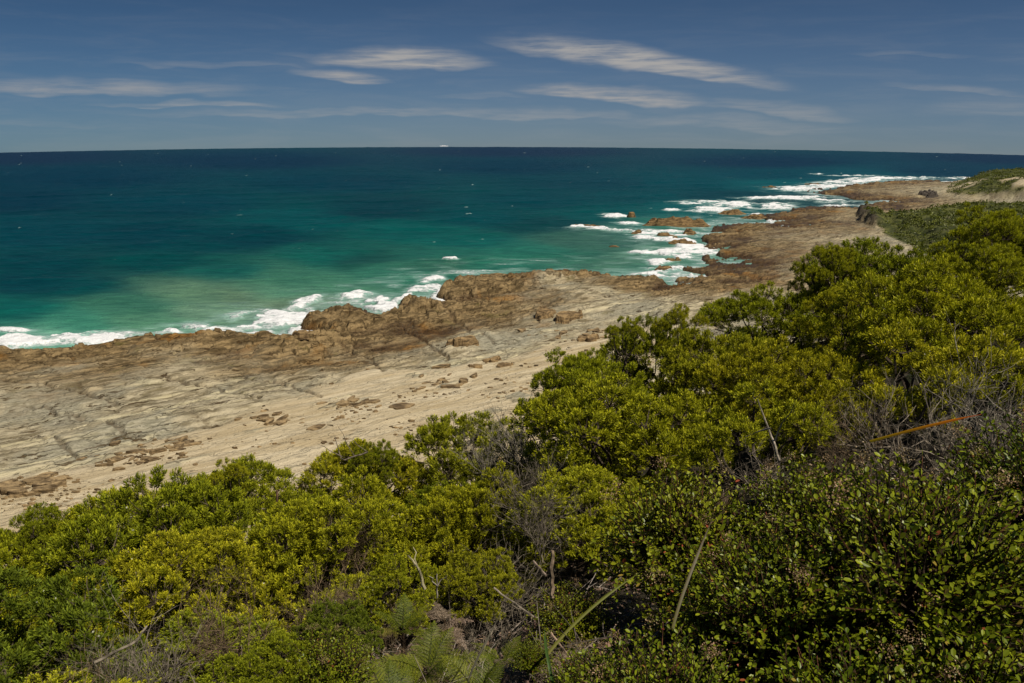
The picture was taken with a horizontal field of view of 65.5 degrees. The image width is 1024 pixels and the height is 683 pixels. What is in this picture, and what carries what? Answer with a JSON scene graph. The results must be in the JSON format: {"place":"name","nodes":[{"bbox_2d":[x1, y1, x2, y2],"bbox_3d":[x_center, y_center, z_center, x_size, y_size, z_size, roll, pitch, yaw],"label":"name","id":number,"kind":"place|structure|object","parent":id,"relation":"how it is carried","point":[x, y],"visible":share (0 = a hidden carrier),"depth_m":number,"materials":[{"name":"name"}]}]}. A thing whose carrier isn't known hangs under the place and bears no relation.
{"place":"outdoors","nodes":[
{"label":"outdoors","id":0,"kind":"place"},
{"bbox_2d":[0,147,1023,348],"bbox_3d":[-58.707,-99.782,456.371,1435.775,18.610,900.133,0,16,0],"label":"sea","id":1,"kind":"structure","parent":0,"point":[100,247],"depth_m":185.08,"materials":[{"name":"liquid"}]},
{"bbox_2d":[643,216,709,227],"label":"sea rock","id":2,"kind":"object","parent":1,"relation":"in","point":[684,222],"visible":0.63,"depth_m":172.72,"materials":[{"name":"stone"}]},
{"bbox_2d":[0,169,1023,622],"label":"shore ground","id":3,"kind":"structure","parent":0,"point":[62,409],"depth_m":74.34,"materials":[{"name":"stone"}]},
{"bbox_2d":[7,487,27,494],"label":"rock slab","id":4,"kind":"object","parent":3,"relation":"on","point":[16,491],"visible":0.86,"depth_m":47.21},
{"bbox_2d":[31,485,54,493],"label":"rock slab","id":5,"kind":"object","parent":3,"relation":"on","point":[44,488],"visible":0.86,"depth_m":47.61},
{"bbox_2d":[292,330,309,339],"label":"boulder","id":6,"kind":"object","parent":3,"relation":"on","point":[302,334],"visible":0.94,"depth_m":80.67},
{"bbox_2d":[0,331,654,519],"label":"pebbles","id":7,"kind":"object","parent":3,"relation":"on","point":[181,455],"visible":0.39,"depth_m":54.31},
{"bbox_2d":[389,402,414,409],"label":"boulder","id":8,"kind":"object","parent":3,"relation":"on","point":[401,405],"visible":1,"depth_m":60.94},
{"bbox_2d":[445,335,478,346],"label":"boulder","id":9,"kind":"object","parent":3,"relation":"on","point":[468,340],"visible":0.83,"depth_m":77.54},
{"bbox_2d":[534,308,555,319],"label":"boulder","id":10,"kind":"object","parent":3,"relation":"on","point":[543,313],"visible":0.91,"depth_m":90.42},
{"bbox_2d":[555,309,582,323],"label":"boulder","id":11,"kind":"object","parent":3,"relation":"on","point":[564,317],"visible":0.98,"depth_m":89.77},
{"bbox_2d":[577,333,599,341],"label":"boulder","id":12,"kind":"object","parent":3,"relation":"on","point":[592,337],"visible":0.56,"depth_m":79.25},
{"bbox_2d":[863,167,1023,279],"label":"headland scrub","id":13,"kind":"object","parent":3,"relation":"on","point":[933,216],"visible":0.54,"depth_m":172.38,"materials":[{"name":"green plant"}]},
{"bbox_2d":[0,0,1023,154],"label":"sky","id":14,"kind":"structure","parent":0,"point":[921,76],"materials":[{"name":"blue"}]},
{"bbox_2d":[90,297,1023,682],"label":"hillside","id":15,"kind":"structure","parent":0,"point":[694,469],"depth_m":7.18,"materials":[{"name":"soil"}]},
{"bbox_2d":[0,501,84,578],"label":"coastal shrub","id":16,"kind":"object","parent":15,"relation":"on","point":[29,521],"visible":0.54,"depth_m":7.46,"materials":[{"name":"green plant"}]},
{"bbox_2d":[0,532,87,667],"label":"coastal shrub","id":17,"kind":"object","parent":15,"relation":"on","point":[6,557],"visible":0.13,"depth_m":7.11,"materials":[{"name":"green plant"}]},
{"bbox_2d":[0,590,100,682],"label":"coastal shrub","id":18,"kind":"object","parent":15,"relation":"on","point":[17,620],"visible":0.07,"depth_m":5.03,"materials":[{"name":"green plant"}]},
{"bbox_2d":[0,558,146,682],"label":"coastal shrub","id":19,"kind":"object","parent":15,"relation":"on","point":[70,612],"visible":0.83,"depth_m":4.29,"materials":[{"name":"green plant"}]},
{"bbox_2d":[26,628,121,682],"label":"dead shrub","id":20,"kind":"object","parent":15,"relation":"on","point":[98,672],"visible":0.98,"depth_m":3.10,"materials":[{"name":"plant"}]},
{"bbox_2d":[92,625,147,664],"bbox_3d":[-1.531,1.197,3.147,0.044,0.046,0.289,5,17,15],"label":"stick","id":21,"kind":"object","parent":20,"relation":"on","point":[117,650],"visible":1,"depth_m":3.11,"materials":[{"name":"grey wood"}]},
{"bbox_2d":[23,666,160,682],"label":"coastal shrub","id":22,"kind":"object","parent":15,"relation":"on","point":[54,679],"visible":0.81,"depth_m":3.39,"materials":[{"name":"green plant"}]},
{"bbox_2d":[11,484,203,636],"bbox_3d":[-3.987,2.346,8.055,1.906,1.842,1.572,-9,19,-29],"label":"coastal shrub","id":23,"kind":"object","parent":15,"relation":"on","point":[90,500],"visible":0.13,"depth_m":7.94,"materials":[{"name":"green plant"}]},
{"bbox_2d":[37,577,211,682],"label":"dead shrub","id":24,"kind":"object","parent":15,"relation":"on","point":[146,676],"visible":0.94,"depth_m":3.50,"materials":[{"name":"plant"}]},
{"bbox_2d":[29,463,277,649],"bbox_3d":[-3.239,2.255,7.287,2.068,1.967,2.047,7,18,22],"label":"coastal shrub","id":25,"kind":"object","parent":15,"relation":"on","point":[99,531],"visible":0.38,"depth_m":7.18,"materials":[{"name":"green plant"}]},
{"bbox_2d":[65,523,302,682],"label":"coastal shrub","id":26,"kind":"object","parent":15,"relation":"on","point":[198,555],"visible":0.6,"depth_m":5.73,"materials":[{"name":"green plant"}]},
{"bbox_2d":[108,602,283,682],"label":"coastal shrub","id":27,"kind":"object","parent":15,"relation":"on","point":[203,678],"visible":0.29,"depth_m":5.16,"materials":[{"name":"green plant"}]},
{"bbox_2d":[161,561,287,682],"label":"dead shrub","id":28,"kind":"object","parent":15,"relation":"on","point":[223,648],"visible":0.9,"depth_m":4.20,"materials":[{"name":"plant"}]},
{"bbox_2d":[205,457,249,524],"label":"coastal shrub","id":29,"kind":"object","parent":15,"relation":"on","point":[237,470],"visible":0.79,"depth_m":8.55,"materials":[{"name":"green plant"}]},
{"bbox_2d":[149,452,334,585],"bbox_3d":[-3.080,2.278,9.091,2.110,1.775,2.438,-11,20,-33],"label":"coastal shrub","id":30,"kind":"object","parent":15,"relation":"on","point":[269,472],"visible":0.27,"depth_m":9.05,"materials":[{"name":"green plant"}]},
{"bbox_2d":[213,629,342,682],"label":"coastal shrub","id":31,"kind":"object","parent":15,"relation":"on","point":[265,652],"visible":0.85,"depth_m":3.28,"materials":[{"name":"green plant"}]},
{"bbox_2d":[214,599,355,677],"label":"dead shrub","id":32,"kind":"object","parent":15,"relation":"on","point":[296,628],"visible":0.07,"depth_m":3.81,"materials":[{"name":"plant"}]},
{"bbox_2d":[244,493,399,603],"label":"coastal shrub","id":33,"kind":"object","parent":15,"relation":"on","point":[335,518],"visible":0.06,"depth_m":7.70,"materials":[{"name":"green plant"}]},
{"bbox_2d":[269,622,384,682],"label":"broadleaf shrub","id":34,"kind":"object","parent":15,"relation":"on","point":[343,664],"visible":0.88,"depth_m":3.33,"materials":[{"name":"green plant"}]},
{"bbox_2d":[220,463,443,642],"bbox_3d":[-1.446,1.988,6.688,1.837,1.651,1.658,7,18,21],"label":"coastal shrub","id":35,"kind":"object","parent":15,"relation":"on","point":[310,524],"visible":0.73,"depth_m":6.42,"materials":[{"name":"green plant"}]},
{"bbox_2d":[288,597,384,682],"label":"coastal shrub","id":36,"kind":"object","parent":15,"relation":"on","point":[352,619],"visible":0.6,"depth_m":3.71,"materials":[{"name":"green plant"}]},
{"bbox_2d":[268,560,404,647],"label":"dead shrub","id":37,"kind":"object","parent":15,"relation":"on","point":[326,594],"visible":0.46,"depth_m":4.78,"materials":[{"name":"plant"}]},
{"bbox_2d":[318,511,386,578],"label":"dead shrub","id":38,"kind":"object","parent":15,"relation":"on","point":[344,562],"visible":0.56,"depth_m":6.50,"materials":[{"name":"plant"}]},
{"bbox_2d":[296,437,433,548],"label":"coastal shrub","id":39,"kind":"object","parent":15,"relation":"on","point":[331,461],"visible":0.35,"depth_m":9.75,"materials":[{"name":"green plant"}]},
{"bbox_2d":[296,567,444,682],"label":"dead shrub","id":40,"kind":"object","parent":15,"relation":"on","point":[389,641],"visible":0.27,"depth_m":4.57,"materials":[{"name":"plant"}]},
{"bbox_2d":[347,438,402,488],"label":"coastal shrub","id":41,"kind":"object","parent":15,"relation":"on","point":[390,455],"visible":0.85,"depth_m":9.47,"materials":[{"name":"green plant"}]},
{"bbox_2d":[358,657,422,682],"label":"fern","id":42,"kind":"object","parent":15,"relation":"on","point":[392,679],"visible":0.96,"depth_m":3.34,"materials":[{"name":"green plant"}]},
{"bbox_2d":[356,552,439,648],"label":"coastal shrub","id":43,"kind":"object","parent":15,"relation":"on","point":[388,575],"visible":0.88,"depth_m":4.50,"materials":[{"name":"green plant"}]},
{"bbox_2d":[369,593,427,659],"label":"fern","id":44,"kind":"object","parent":15,"relation":"on","point":[412,616],"visible":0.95,"depth_m":4.05,"materials":[{"name":"green plant"}]},
{"bbox_2d":[380,601,474,682],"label":"dead shrub","id":45,"kind":"object","parent":15,"relation":"on","point":[421,677],"visible":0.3,"depth_m":4.01,"materials":[{"name":"plant"}]},
{"bbox_2d":[373,621,485,682],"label":"fern","id":46,"kind":"object","parent":15,"relation":"on","point":[406,661],"visible":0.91,"depth_m":3.73,"materials":[{"name":"green plant"}]},
{"bbox_2d":[422,600,473,649],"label":"dead fern","id":47,"kind":"object","parent":15,"relation":"on","point":[441,619],"visible":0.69,"depth_m":4.51,"materials":[{"name":"brown plant"}]},
{"bbox_2d":[385,480,525,564],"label":"coastal shrub","id":48,"kind":"object","parent":15,"relation":"on","point":[425,490],"visible":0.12,"depth_m":9.05,"materials":[{"name":"green plant"}]},
{"bbox_2d":[393,410,540,519],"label":"coastal shrub","id":49,"kind":"object","parent":15,"relation":"on","point":[437,432],"visible":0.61,"depth_m":10.19,"materials":[{"name":"green plant"}]},
{"bbox_2d":[393,460,553,610],"bbox_3d":[-0.280,1.933,7.154,1.520,1.558,1.372,10,19,30],"label":"coastal shrub","id":50,"kind":"object","parent":15,"relation":"on","point":[438,506],"visible":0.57,"depth_m":6.88,"materials":[{"name":"green plant"}]},
{"bbox_2d":[441,654,507,682],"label":"fern","id":51,"kind":"object","parent":15,"relation":"on","point":[488,674],"visible":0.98,"depth_m":3.52,"materials":[{"name":"green plant"}]},
{"bbox_2d":[425,547,525,635],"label":"coastal shrub","id":52,"kind":"object","parent":15,"relation":"on","point":[470,585],"visible":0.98,"depth_m":4.75,"materials":[{"name":"green plant"}]},
{"bbox_2d":[413,574,540,682],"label":"dead shrub","id":53,"kind":"object","parent":15,"relation":"on","point":[473,639],"visible":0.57,"depth_m":4.64,"materials":[{"name":"plant"}]},
{"bbox_2d":[445,406,527,487],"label":"dead shrub","id":54,"kind":"object","parent":15,"relation":"on","point":[482,465],"visible":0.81,"depth_m":8.64,"materials":[{"name":"grey wood"}]},
{"bbox_2d":[473,635,521,682],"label":"fern","id":55,"kind":"object","parent":15,"relation":"on","point":[494,657],"visible":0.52,"depth_m":3.93,"materials":[{"name":"green plant"}]},
{"bbox_2d":[436,528,561,651],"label":"dead shrub","id":56,"kind":"object","parent":15,"relation":"on","point":[505,620],"visible":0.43,"depth_m":5.20,"materials":[{"name":"plant"}]},
{"bbox_2d":[470,386,546,479],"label":"dead shrub","id":57,"kind":"object","parent":15,"relation":"on","point":[515,442],"visible":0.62,"depth_m":9.20,"materials":[{"name":"grey wood"}]},
{"bbox_2d":[476,651,576,682],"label":"dead fern","id":58,"kind":"object","parent":15,"relation":"on","point":[509,669],"visible":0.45,"depth_m":3.61,"materials":[{"name":"brown plant"}]},
{"bbox_2d":[508,637,555,677],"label":"broadleaf shrub","id":59,"kind":"object","parent":15,"relation":"on","point":[536,655],"visible":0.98,"depth_m":3.51,"materials":[{"name":"green plant"}]},
{"bbox_2d":[482,438,593,534],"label":"dead shrub","id":60,"kind":"object","parent":15,"relation":"on","point":[515,494],"visible":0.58,"depth_m":6.71,"materials":[{"name":"plant"}]},
{"bbox_2d":[487,462,602,565],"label":"dead shrub","id":61,"kind":"object","parent":15,"relation":"on","point":[539,533],"visible":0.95,"depth_m":5.79,"materials":[{"name":"plant"}]},
{"bbox_2d":[71,457,1023,682],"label":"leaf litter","id":62,"kind":"object","parent":15,"relation":"on","point":[635,622],"visible":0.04,"depth_m":4.88,"materials":[{"name":"plant"}]},
{"bbox_2d":[549,550,554,597],"bbox_3d":[0.209,1.214,4.151,0.029,0.227,0.120,0,16,0],"label":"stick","id":63,"kind":"object","parent":15,"relation":"on","point":[552,589],"visible":1,"depth_m":4.15,"materials":[{"name":"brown wood"}]},
{"bbox_2d":[532,626,600,667],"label":"dead fern","id":64,"kind":"object","parent":15,"relation":"on","point":[562,650],"visible":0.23,"depth_m":3.99,"materials":[{"name":"brown plant"}]},
{"bbox_2d":[531,346,606,436],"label":"coastal shrub","id":65,"kind":"object","parent":15,"relation":"on","point":[555,359],"visible":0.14,"depth_m":11.39,"materials":[{"name":"green plant"}]},
{"bbox_2d":[522,578,619,661],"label":"broadleaf shrub","id":66,"kind":"object","parent":15,"relation":"on","point":[564,606],"visible":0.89,"depth_m":4.13,"materials":[{"name":"green plant"}]},
{"bbox_2d":[531,550,623,639],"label":"dead shrub","id":67,"kind":"object","parent":15,"relation":"on","point":[608,589],"visible":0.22,"depth_m":4.66,"materials":[{"name":"plant"}]},
{"bbox_2d":[534,640,630,682],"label":"broadleaf shrub","id":68,"kind":"object","parent":15,"relation":"on","point":[573,678],"visible":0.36,"depth_m":3.23,"materials":[{"name":"green plant"}]},
{"bbox_2d":[548,572,639,653],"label":"strap leaf","id":69,"kind":"object","parent":68,"relation":"attached to","point":[579,619],"visible":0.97,"depth_m":3.42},
{"bbox_2d":[512,352,659,489],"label":"coastal shrub","id":70,"kind":"object","parent":15,"relation":"on","point":[591,371],"visible":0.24,"depth_m":8.96,"materials":[{"name":"green plant"}]},
{"bbox_2d":[499,462,684,583],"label":"coastal shrub","id":71,"kind":"object","parent":15,"relation":"on","point":[593,476],"visible":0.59,"depth_m":5.99,"materials":[{"name":"green plant"}]},
{"bbox_2d":[507,372,742,522],"bbox_3d":[1.048,1.137,7.646,2.289,1.801,1.888,2,16,7],"label":"coastal shrub","id":72,"kind":"object","parent":15,"relation":"on","point":[643,442],"visible":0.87,"depth_m":7.28,"materials":[{"name":"green plant"}]},
{"bbox_2d":[603,315,646,382],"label":"coastal shrub","id":73,"kind":"object","parent":15,"relation":"on","point":[633,330],"visible":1,"depth_m":10.84,"materials":[{"name":"green plant"}]},
{"bbox_2d":[554,613,739,682],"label":"broadleaf shrub","id":74,"kind":"object","parent":15,"relation":"on","point":[682,669],"visible":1,"depth_m":2.76,"materials":[{"name":"green plant"}]},
{"bbox_2d":[544,628,553,682],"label":"strap leaf","id":75,"kind":"object","parent":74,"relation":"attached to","point":[548,662],"visible":1,"depth_m":3.01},
{"bbox_2d":[599,313,706,411],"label":"coastal shrub","id":76,"kind":"object","parent":15,"relation":"on","point":[648,348],"visible":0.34,"depth_m":11.41,"materials":[{"name":"green plant"}]},
{"bbox_2d":[651,302,710,386],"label":"coastal shrub","id":77,"kind":"object","parent":15,"relation":"on","point":[679,313],"visible":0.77,"depth_m":11.03,"materials":[{"name":"green plant"}]},
{"bbox_2d":[584,454,786,625],"bbox_3d":[0.896,1.048,4.179,1.082,0.845,1.102,-8,18,-27],"label":"broadleaf shrub","id":78,"kind":"object","parent":15,"relation":"on","point":[668,511],"visible":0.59,"depth_m":4.07,"materials":[{"name":"green plant"}]},
{"bbox_2d":[666,461,752,539],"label":"dead shrub","id":79,"kind":"object","parent":15,"relation":"on","point":[725,501],"visible":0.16,"depth_m":4.61,"materials":[{"name":"plant"}]},
{"bbox_2d":[650,325,803,434],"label":"coastal shrub","id":80,"kind":"object","parent":15,"relation":"on","point":[683,367],"visible":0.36,"depth_m":9.45,"materials":[{"name":"green plant"}]},
{"bbox_2d":[626,511,856,682],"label":"broadleaf shrub","id":81,"kind":"object","parent":15,"relation":"on","point":[676,595],"visible":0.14,"depth_m":3.70,"materials":[{"name":"green plant"}]},
{"bbox_2d":[691,280,824,361],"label":"coastal shrub","id":82,"kind":"object","parent":15,"relation":"on","point":[783,307],"visible":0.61,"depth_m":11.13,"materials":[{"name":"green plant"}]},
{"bbox_2d":[679,378,839,524],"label":"coastal shrub","id":83,"kind":"object","parent":15,"relation":"on","point":[794,422],"visible":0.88,"depth_m":5.90,"materials":[{"name":"green plant"}]},
{"bbox_2d":[714,438,820,507],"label":"dead shrub","id":84,"kind":"object","parent":15,"relation":"on","point":[745,474],"visible":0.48,"depth_m":4.92,"materials":[{"name":"plant"}]},
{"bbox_2d":[686,333,866,471],"bbox_3d":[2.543,0.685,7.587,1.714,1.606,1.414,2,16,6],"label":"coastal shrub","id":85,"kind":"object","parent":15,"relation":"on","point":[811,369],"visible":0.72,"depth_m":7.32,"materials":[{"name":"green plant"}]},
{"bbox_2d":[660,507,923,682],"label":"broadleaf shrub","id":86,"kind":"object","parent":15,"relation":"on","point":[758,652],"visible":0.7,"depth_m":2.98,"materials":[{"name":"green plant"}]},
{"bbox_2d":[672,518,712,628],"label":"strap leaf","id":87,"kind":"object","parent":86,"relation":"attached to","point":[684,589],"visible":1,"depth_m":2.99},
{"bbox_2d":[724,449,897,574],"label":"broadleaf shrub","id":88,"kind":"object","parent":15,"relation":"on","point":[778,498],"visible":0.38,"depth_m":3.96,"materials":[{"name":"green plant"}]},
{"bbox_2d":[745,399,794,461],"bbox_3d":[1.347,0.429,4.162,0.051,0.336,0.304,-7,18,-22],"label":"stick","id":89,"kind":"object","parent":88,"relation":"on","point":[768,428],"visible":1,"depth_m":4.16,"materials":[{"name":"grey wood"}]},
{"bbox_2d":[787,242,870,313],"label":"coastal shrub","id":90,"kind":"object","parent":15,"relation":"on","point":[837,252],"visible":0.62,"depth_m":11.05,"materials":[{"name":"green plant"}]},
{"bbox_2d":[787,283,909,386],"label":"coastal shrub","id":91,"kind":"object","parent":15,"relation":"on","point":[808,341],"visible":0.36,"depth_m":9.71,"materials":[{"name":"green plant"}]},
{"bbox_2d":[800,387,911,488],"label":"dead shrub","id":92,"kind":"object","parent":15,"relation":"on","point":[847,455],"visible":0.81,"depth_m":4.76,"materials":[{"name":"grey wood"}]},
{"bbox_2d":[750,616,969,682],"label":"broadleaf shrub","id":93,"kind":"object","parent":15,"relation":"on","point":[851,671],"visible":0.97,"depth_m":2.59,"materials":[{"name":"green plant"}]},
{"bbox_2d":[794,236,931,344],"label":"coastal shrub","id":94,"kind":"object","parent":15,"relation":"on","point":[891,261],"visible":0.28,"depth_m":11.21,"materials":[{"name":"green plant"}]},
{"bbox_2d":[750,441,1023,682],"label":"broadleaf shrub","id":95,"kind":"object","parent":15,"relation":"on","point":[952,579],"visible":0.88,"depth_m":2.88,"materials":[{"name":"green plant"}]},
{"bbox_2d":[869,414,980,441],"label":"strap leaf","id":96,"kind":"object","parent":95,"relation":"on","point":[913,429],"visible":1,"depth_m":3.31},
{"bbox_2d":[828,354,994,496],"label":"dead shrub","id":97,"kind":"object","parent":15,"relation":"on","point":[870,435],"visible":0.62,"depth_m":4.73,"materials":[{"name":"grey wood"}]},
{"bbox_2d":[814,588,1023,682],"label":"broadleaf shrub","id":98,"kind":"object","parent":15,"relation":"on","point":[973,662],"visible":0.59,"depth_m":2.58,"materials":[{"name":"green plant"}]},
{"bbox_2d":[817,256,1023,430],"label":"coastal shrub","id":99,"kind":"object","parent":15,"relation":"on","point":[962,305],"visible":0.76,"depth_m":7.49,"materials":[{"name":"green plant"}]},
{"bbox_2d":[821,318,1023,502],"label":"coastal shrub","id":100,"kind":"object","parent":15,"relation":"on","point":[922,358],"visible":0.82,"depth_m":5.85,"materials":[{"name":"green plant"}]},
{"bbox_2d":[847,466,1023,652],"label":"broadleaf shrub","id":101,"kind":"object","parent":15,"relation":"on","point":[968,487],"visible":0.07,"depth_m":3.61,"materials":[{"name":"green plant"}]},
{"bbox_2d":[850,346,1023,486],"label":"dead shrub","id":102,"kind":"object","parent":15,"relation":"on","point":[944,452],"visible":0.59,"depth_m":4.56,"materials":[{"name":"grey wood"}]},
{"bbox_2d":[905,237,1023,345],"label":"coastal shrub","id":103,"kind":"object","parent":15,"relation":"on","point":[993,261],"visible":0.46,"depth_m":9.64,"materials":[{"name":"green plant"}]},
{"bbox_2d":[923,312,1023,495],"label":"dead shrub","id":104,"kind":"object","parent":15,"relation":"on","point":[969,399],"visible":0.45,"depth_m":4.94,"materials":[{"name":"grey wood"}]},
{"bbox_2d":[924,201,1023,293],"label":"coastal shrub","id":105,"kind":"object","parent":15,"relation":"on","point":[995,226],"visible":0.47,"depth_m":11.63,"materials":[{"name":"green plant"}]},
{"bbox_2d":[925,404,1023,555],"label":"broadleaf shrub","id":106,"kind":"object","parent":15,"relation":"on","point":[1017,469],"visible":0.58,"depth_m":3.93,"materials":[{"name":"green plant"}]},
{"bbox_2d":[969,522,1023,629],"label":"broadleaf shrub","id":107,"kind":"object","parent":15,"relation":"on","point":[1010,619],"visible":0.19,"depth_m":2.91,"materials":[{"name":"green plant"}]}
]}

